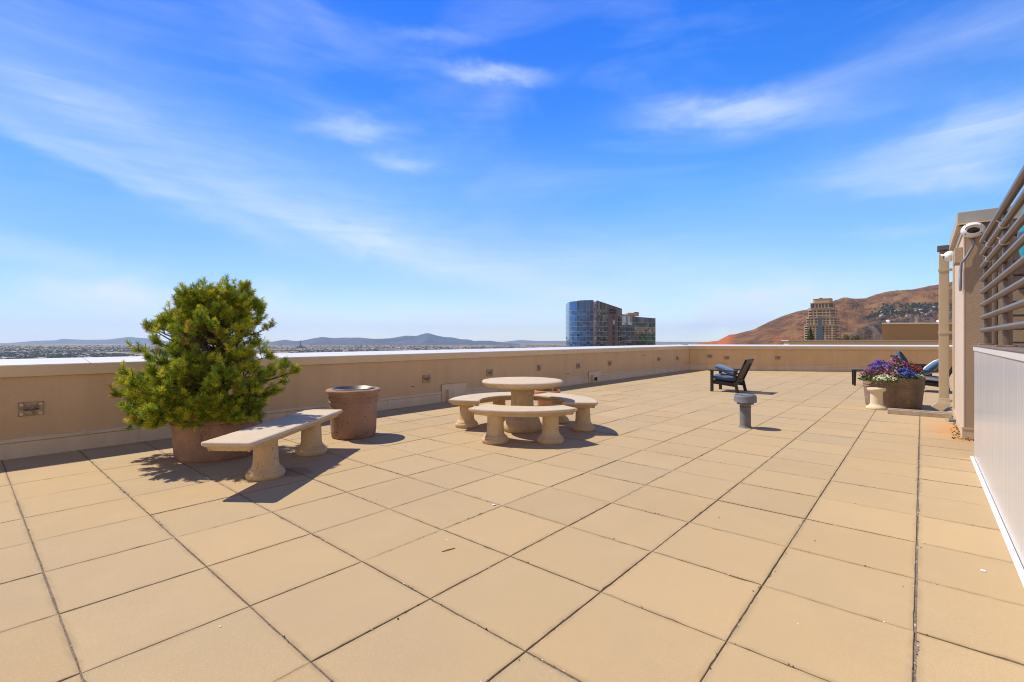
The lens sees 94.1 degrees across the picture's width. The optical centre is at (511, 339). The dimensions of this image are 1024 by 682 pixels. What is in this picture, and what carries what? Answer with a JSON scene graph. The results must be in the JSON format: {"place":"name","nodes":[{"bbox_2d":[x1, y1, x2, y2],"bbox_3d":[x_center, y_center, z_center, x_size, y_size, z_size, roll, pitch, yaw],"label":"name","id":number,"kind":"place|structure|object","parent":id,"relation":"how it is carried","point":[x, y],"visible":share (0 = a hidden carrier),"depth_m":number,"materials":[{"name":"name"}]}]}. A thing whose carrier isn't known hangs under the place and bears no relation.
{"place":"outdoors","nodes":[
{"label":"outdoors","id":0,"kind":"place"},
{"bbox_2d":[5,337,173,343],"bbox_3d":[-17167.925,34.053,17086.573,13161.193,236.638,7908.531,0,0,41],"label":"mountains","id":1,"kind":"structure","parent":0,"point":[134,340],"depth_m":16132.40,"materials":[{"name":"stone"}]},
{"bbox_2d":[0,342,696,357],"bbox_3d":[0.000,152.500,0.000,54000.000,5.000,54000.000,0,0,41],"label":"ground","id":2,"kind":"structure","parent":0,"point":[342,347],"depth_m":9800.00,"materials":[{"name":"grey"}]},
{"bbox_2d":[0,345,564,358],"bbox_3d":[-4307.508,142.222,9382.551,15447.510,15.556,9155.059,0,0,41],"label":"city trees","id":3,"kind":"object","parent":2,"relation":"on","point":[37,354],"visible":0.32,"depth_m":6064.83,"materials":[{"name":"green plant"}]},
{"bbox_2d":[566,300,655,346],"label":"glass tower","id":4,"kind":"structure","parent":2,"relation":"on","point":[592,323],"depth_m":609.58,"materials":[{"name":"blue glass"}]},
{"bbox_2d":[804,298,840,339],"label":"stepped tower","id":5,"kind":"structure","parent":2,"relation":"on","point":[823,320],"depth_m":440.46,"materials":[{"name":"beige stone"}]},
{"bbox_2d":[262,333,519,344],"bbox_3d":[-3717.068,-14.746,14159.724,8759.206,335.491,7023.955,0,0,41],"label":"mountains","id":6,"kind":"structure","parent":0,"point":[427,339],"depth_m":13049.58,"materials":[{"name":"stone"}]},
{"bbox_2d":[2,395,1016,681],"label":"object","id":7,"kind":"structure","parent":0,"point":[916,649],"depth_m":2.39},
{"bbox_2d":[0,344,689,460],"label":"parapet wall","id":8,"kind":"structure","parent":7,"relation":"on","point":[81,411],"depth_m":7.69,"materials":[{"name":"paint"}]},
{"bbox_2d":[18,401,43,416],"bbox_3d":[-5.279,0.767,5.237,0.066,0.150,0.200,0,0,41],"label":"anchor plate","id":9,"kind":"object","parent":8,"relation":"attached to","point":[30,408],"visible":1,"depth_m":5.25,"materials":[{"name":"metal"}]},
{"bbox_2d":[423,375,430,382],"bbox_3d":[-1.671,0.784,9.438,0.066,0.150,0.200,0,0,41],"label":"anchor plate","id":10,"kind":"object","parent":8,"relation":"attached to","point":[426,378],"visible":1,"depth_m":9.44,"materials":[{"name":"metal"}]},
{"bbox_2d":[442,383,466,401],"bbox_3d":[-1.158,1.110,9.948,0.141,0.360,0.710,0,0,41],"label":"scupper","id":11,"kind":"object","parent":8,"relation":"attached to","point":[449,391],"visible":0.84,"depth_m":9.96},
{"bbox_2d":[487,369,493,375],"bbox_3d":[-0.486,0.762,10.816,0.066,0.150,0.200,0,0,41],"label":"anchor plate","id":12,"kind":"object","parent":8,"relation":"attached to","point":[489,372],"visible":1,"depth_m":10.85,"materials":[{"name":"metal"}]},
{"bbox_2d":[589,371,601,382],"bbox_3d":[2.540,1.125,14.252,0.141,0.330,0.740,0,0,41],"label":"scupper","id":13,"kind":"object","parent":8,"relation":"attached to","point":[594,376],"visible":1,"depth_m":14.25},
{"bbox_2d":[688,344,951,372],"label":"parapet wall","id":14,"kind":"structure","parent":7,"relation":"on","point":[839,358],"depth_m":19.23,"materials":[{"name":"paint"}]},
{"bbox_2d":[0,370,1023,681],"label":"pavement","id":15,"kind":"structure","parent":0,"point":[138,594],"depth_m":2.88,"materials":[{"name":"beige tile"}]},
{"bbox_2d":[169,401,264,462],"bbox_3d":[-3.299,1.005,5.360,0.928,0.574,0.932,0,0,41],"label":"planter","id":16,"kind":"object","parent":15,"relation":"on","point":[187,447],"visible":0.27,"depth_m":4.97,"materials":[{"name":"ceramic"}]},
{"bbox_2d":[106,274,302,431],"bbox_3d":[-3.339,0.114,5.353,1.734,1.688,1.800,0,0,41],"label":"pine tree","id":17,"kind":"object","parent":16,"relation":"in","point":[193,323],"visible":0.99,"depth_m":5.00,"materials":[{"name":"green plant"}]},
{"bbox_2d":[201,409,342,480],"bbox_3d":[-2.299,1.068,4.833,0.441,0.447,1.864,0,0,3],"label":"stone bench","id":18,"kind":"object","parent":15,"relation":"on","point":[261,440],"visible":1,"depth_m":4.43,"materials":[{"name":"beige stone"}]},
{"bbox_2d":[325,386,380,439],"bbox_3d":[-2.115,0.969,6.372,0.705,0.646,0.706,0,0,41],"label":"litter bin","id":19,"kind":"object","parent":15,"relation":"on","point":[356,418],"visible":1,"depth_m":6.12,"materials":[{"name":"concrete"}]},
{"bbox_2d":[448,392,510,427],"bbox_3d":[-0.381,1.075,7.255,0.678,0.432,1.371,0,0,43],"label":"curved bench","id":20,"kind":"object","parent":15,"relation":"on","point":[466,415],"visible":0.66,"depth_m":6.97,"materials":[{"name":"concrete"}]},
{"bbox_2d":[482,377,562,432],"bbox_3d":[0.146,0.933,6.769,1.146,0.718,1.147,0,0,41],"label":"round table","id":21,"kind":"object","parent":15,"relation":"on","point":[522,389],"visible":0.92,"depth_m":6.56,"materials":[{"name":"concrete"}]},
{"bbox_2d":[468,404,577,444],"bbox_3d":[0.138,1.075,6.053,1.371,0.432,0.678,0,0,1],"label":"curved bench","id":22,"kind":"object","parent":15,"relation":"on","point":[497,414],"visible":1,"depth_m":5.88,"materials":[{"name":"concrete"}]},
{"bbox_2d":[534,389,559,405],"bbox_3d":[0.652,1.115,8.800,0.480,0.350,0.480,0,0,41],"label":"flower pot","id":23,"kind":"object","parent":15,"relation":"on","point":[540,402],"visible":0.4,"depth_m":8.63,"materials":[{"name":"ceramic"}]},
{"bbox_2d":[536,387,558,390],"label":"flowering plant","id":24,"kind":"object","parent":23,"relation":"in","point":[555,389],"visible":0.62,"depth_m":8.71,"materials":[{"name":"green plant"}]},
{"bbox_2d":[533,392,597,431],"bbox_3d":[0.793,1.075,7.075,0.678,0.432,1.371,0,0,-25],"label":"curved bench","id":25,"kind":"object","parent":15,"relation":"on","point":[583,405],"visible":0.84,"depth_m":6.72,"materials":[{"name":"concrete"}]},
{"bbox_2d":[708,359,753,392],"bbox_3d":[5.441,0.887,11.818,0.873,0.817,0.770,0,0,41],"label":"armchair","id":26,"kind":"object","parent":15,"relation":"on","point":[739,379],"visible":0.85,"depth_m":11.68,"materials":[{"name":"black paint"}]},
{"bbox_2d":[714,373,732,381],"bbox_3d":[5.354,0.955,11.896,0.607,0.179,0.575,6,4,41],"label":"seat cushion","id":27,"kind":"object","parent":26,"relation":"on","point":[724,377],"visible":0.72,"depth_m":11.73,"materials":[{"name":"fabric"}]},
{"bbox_2d":[714,365,737,375],"bbox_3d":[5.359,0.770,11.915,0.561,0.157,0.504,27,15,32],"label":"pillow","id":28,"kind":"object","parent":27,"relation":"on","point":[720,367],"visible":0.77,"depth_m":11.79,"materials":[{"name":"blue fabric"}]},
{"bbox_2d":[734,393,756,428],"bbox_3d":[3.414,1.050,6.980,0.312,0.482,0.312,0,0,41],"label":"vent pipe","id":29,"kind":"object","parent":15,"relation":"on","point":[745,401],"visible":1,"depth_m":6.91,"materials":[{"name":"metal"}]},
{"bbox_2d":[851,369,865,385],"bbox_3d":[9.746,1.067,13.299,0.420,0.445,0.418,0,0,29],"label":"side table","id":30,"kind":"object","parent":15,"relation":"on","point":[854,371],"visible":0.62,"depth_m":13.24,"materials":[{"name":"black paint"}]},
{"bbox_2d":[866,387,887,409],"bbox_3d":[6.726,1.094,8.800,0.320,0.392,0.320,0,0,41],"label":"stone stub","id":31,"kind":"object","parent":15,"relation":"on","point":[876,398],"visible":1,"depth_m":8.72,"materials":[{"name":"beige stone"}]},
{"bbox_2d":[862,375,925,408],"bbox_3d":[7.359,1.008,9.210,0.967,0.569,0.972,0,0,41],"label":"planter","id":32,"kind":"object","parent":15,"relation":"on","point":[896,395],"visible":0.62,"depth_m":8.81,"materials":[{"name":"ceramic"}]},
{"bbox_2d":[858,367,878,380],"bbox_3d":[6.795,0.672,9.053,0.362,0.277,0.397,0,0,-25],"label":"flowering plant","id":33,"kind":"object","parent":32,"relation":"in","point":[864,373],"visible":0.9,"depth_m":9.03,"materials":[{"name":"pink plant"}]},
{"bbox_2d":[872,374,897,383],"bbox_3d":[6.843,0.724,8.752,0.401,0.171,0.436,0,0,41],"label":"flowering plant","id":34,"kind":"object","parent":32,"relation":"in","point":[886,377],"visible":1,"depth_m":8.69,"materials":[{"name":"white plant"}]},
{"bbox_2d":[875,367,898,380],"bbox_3d":[6.992,0.660,8.911,0.410,0.292,0.400,0,0,41],"label":"flowering plant","id":35,"kind":"object","parent":32,"relation":"in","point":[888,373],"visible":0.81,"depth_m":8.86,"materials":[{"name":"pink plant"}]},
{"bbox_2d":[884,357,910,372],"bbox_3d":[7.539,0.529,9.336,0.454,0.393,0.446,0,0,41],"label":"flowering plant","id":36,"kind":"object","parent":32,"relation":"in","point":[898,364],"visible":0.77,"depth_m":9.31,"materials":[{"name":"pink plant"}]},
{"bbox_2d":[894,367,918,381],"bbox_3d":[7.332,0.651,8.865,0.368,0.285,0.372,0,0,24],"label":"flowering plant","id":37,"kind":"object","parent":32,"relation":"in","point":[907,374],"visible":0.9,"depth_m":8.80,"materials":[{"name":"blue plant"}]},
{"bbox_2d":[897,361,923,376],"bbox_3d":[7.763,0.589,9.299,0.455,0.330,0.470,0,0,41],"label":"flowering plant","id":38,"kind":"object","parent":32,"relation":"on","point":[916,369],"visible":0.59,"depth_m":9.20,"materials":[{"name":"red plant"}]},
{"bbox_2d":[904,374,926,380],"bbox_3d":[7.526,0.716,8.931,0.344,0.184,0.327,0,0,2],"label":"flowering plant","id":39,"kind":"object","parent":32,"relation":"in","point":[919,377],"visible":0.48,"depth_m":8.86,"materials":[{"name":"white plant"}]},
{"bbox_2d":[890,355,931,374],"bbox_3d":[11.988,0.887,14.329,0.873,0.817,0.770,0,0,26],"label":"armchair","id":40,"kind":"object","parent":15,"relation":"on","point":[921,365],"visible":0.23,"depth_m":14.43,"materials":[{"name":"black paint"}]},
{"bbox_2d":[895,350,910,366],"bbox_3d":[11.817,0.630,14.416,0.158,0.667,0.546,-28,-12,24],"label":"back cushion","id":41,"kind":"object","parent":40,"relation":"on","point":[900,354],"visible":0.51,"depth_m":14.25,"materials":[{"name":"blue fabric"}]},
{"bbox_2d":[887,408,951,418],"bbox_3d":[6.895,1.252,8.088,0.822,0.078,0.237,0,0,41],"label":"splash block","id":42,"kind":"object","parent":15,"relation":"on","point":[919,413],"depth_m":8.02,"materials":[{"name":"concrete"}]},
{"bbox_2d":[914,366,951,391],"bbox_3d":[10.371,0.887,11.702,0.770,0.817,0.873,0,0,-44],"label":"armchair","id":43,"kind":"object","parent":15,"relation":"on","point":[932,383],"visible":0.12,"depth_m":11.52,"materials":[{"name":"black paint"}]},
{"bbox_2d":[920,375,938,380],"bbox_3d":[10.287,0.954,11.782,0.566,0.136,0.601,0,5,-44],"label":"seat cushion","id":44,"kind":"object","parent":43,"relation":"on","point":[931,378],"visible":0.48,"depth_m":11.59,"materials":[{"name":"blue fabric"}]},
{"bbox_2d":[921,359,938,375],"bbox_3d":[10.328,0.688,11.722,0.584,0.558,0.204,0,44,-44],"label":"pillow","id":45,"kind":"object","parent":44,"relation":"on","point":[933,365],"visible":0.63,"depth_m":11.56,"materials":[{"name":"blue fabric"}]},
{"bbox_2d":[948,419,955,422],"bbox_3d":[6.792,1.262,7.357,0.105,0.055,0.131,0,0,41],"label":"drain box","id":46,"kind":"object","parent":15,"relation":"on","point":[952,420],"visible":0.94,"depth_m":7.33,"materials":[{"name":"metal"}]},
{"bbox_2d":[948,421,973,440],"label":"leaf litter","id":47,"kind":"object","parent":15,"relation":"on","point":[958,433],"visible":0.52,"depth_m":6.42,"materials":[{"name":"brown plant"}]},
{"bbox_2d":[949,205,1023,439],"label":"stucco building","id":48,"kind":"structure","parent":15,"relation":"on","point":[967,321],"depth_m":6.15,"materials":[{"name":"paint"}]},
{"bbox_2d":[931,255,951,411],"bbox_3d":[7.277,-0.105,8.042,0.310,2.650,0.135,0,0,41],"label":"downspout","id":49,"kind":"object","parent":48,"relation":"attached to","point":[942,403],"visible":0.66,"depth_m":8.01,"materials":[{"name":"paint"}]},
{"bbox_2d":[937,245,948,254],"bbox_3d":[7.341,-1.367,8.070,0.220,0.415,0.250,0,0,41],"label":"wall return","id":50,"kind":"object","parent":48,"relation":"attached to","point":[942,249],"depth_m":8.03,"materials":[{"name":"paint"}]},
{"bbox_2d":[953,238,974,290],"bbox_3d":[5.961,-0.958,6.346,0.152,0.663,0.514,0,0,28],"label":"camera conduit","id":51,"kind":"object","parent":48,"relation":"attached to","point":[958,259],"visible":1,"depth_m":6.26,"materials":[{"name":"metal"}]},
{"bbox_2d":[940,251,951,261],"bbox_3d":[6.040,-1.150,6.637,0.125,0.146,0.178,0,0,41],"label":"security camera","id":52,"kind":"object","parent":51,"relation":"attached to","point":[947,256],"visible":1,"depth_m":6.58,"materials":[{"name":"white plastic"}]},
{"bbox_2d":[960,222,985,237],"bbox_3d":[5.832,-1.390,6.030,0.232,0.190,0.163,0,0,41],"label":"security camera","id":53,"kind":"object","parent":48,"relation":"attached to","point":[972,229],"visible":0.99,"depth_m":6.02,"materials":[{"name":"white plastic"}]},
{"bbox_2d":[970,345,1023,587],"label":"wall","id":54,"kind":"structure","parent":15,"relation":"on","point":[999,416],"depth_m":3.30,"materials":[{"name":"white paint"}]},
{"bbox_2d":[978,165,1023,346],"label":"pipe railing","id":55,"kind":"object","parent":54,"relation":"on","point":[1007,229],"visible":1,"depth_m":3.86,"materials":[{"name":"metal"}]},
{"bbox_2d":[992,233,1023,344],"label":"slat fence","id":56,"kind":"object","parent":15,"relation":"on","point":[995,318],"visible":0.09,"depth_m":5.76,"materials":[{"name":"metal"}]},
{"bbox_2d":[0,0,1023,342],"label":"sky","id":57,"kind":"structure","parent":0,"point":[474,170],"materials":[{"name":"blue"}]},
{"bbox_2d":[502,340,701,342],"bbox_3d":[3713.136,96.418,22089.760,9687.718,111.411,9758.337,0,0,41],"label":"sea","id":58,"kind":"structure","parent":0,"point":[522,341],"depth_m":20736.91,"materials":[{"name":"blue liquid"}]},
{"bbox_2d":[807,326,815,339],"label":"conifer tree","id":59,"kind":"object","parent":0,"point":[810,331],"visible":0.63,"depth_m":129.84,"materials":[{"name":"green plant"}]},
{"bbox_2d":[697,282,951,344],"bbox_3d":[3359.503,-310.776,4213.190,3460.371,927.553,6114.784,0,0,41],"label":"hill","id":60,"kind":"structure","parent":0,"point":[784,327],"depth_m":3730.81,"materials":[{"name":"brown soil"}]},
{"bbox_2d":[851,300,951,319],"bbox_3d":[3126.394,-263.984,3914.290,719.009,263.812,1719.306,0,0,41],"label":"woodland","id":61,"kind":"object","parent":60,"relation":"on","point":[912,311],"visible":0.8,"depth_m":3533.69,"materials":[{"name":"green plant"}]},
{"bbox_2d":[843,334,854,339],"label":"broadleaf tree","id":62,"kind":"object","parent":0,"point":[847,337],"visible":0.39,"depth_m":170.15,"materials":[{"name":"green plant"}]},
{"bbox_2d":[851,336,864,339],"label":"broadleaf tree","id":63,"kind":"object","parent":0,"point":[856,338],"visible":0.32,"depth_m":179.89,"materials":[{"name":"green plant"}]},
{"bbox_2d":[781,323,951,344],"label":"neighbouring roof","id":64,"kind":"structure","parent":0,"point":[910,334],"depth_m":35.87,"materials":[{"name":"beige concrete"}]},
{"bbox_2d":[909,315,914,322],"bbox_3d":[32.711,-1.620,39.000,0.340,0.760,0.340,0,0,41],"label":"metal flue","id":65,"kind":"object","parent":64,"relation":"on","point":[911,318],"visible":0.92,"depth_m":38.89,"materials":[{"name":"metal"}]},
{"bbox_2d":[866,359,894,376],"bbox_3d":[7.091,0.563,9.202,0.494,0.360,0.457,0,0,41],"label":"flowering plant","id":66,"kind":"object","parent":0,"point":[878,363],"visible":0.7,"depth_m":9.15,"materials":[{"name":"purple plant"}]},
{"bbox_2d":[850,316,951,339],"bbox_3d":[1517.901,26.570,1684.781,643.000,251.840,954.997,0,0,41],"label":"bluff hill","id":67,"kind":"structure","parent":0,"point":[871,331],"depth_m":1693.43,"materials":[{"name":"brown soil"}]},
{"bbox_2d":[1017,208,1023,256],"bbox_3d":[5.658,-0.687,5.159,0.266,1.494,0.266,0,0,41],"label":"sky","id":68,"kind":"structure","parent":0,"point":[1020,232],"depth_m":5.19,"materials":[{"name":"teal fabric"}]}
]}

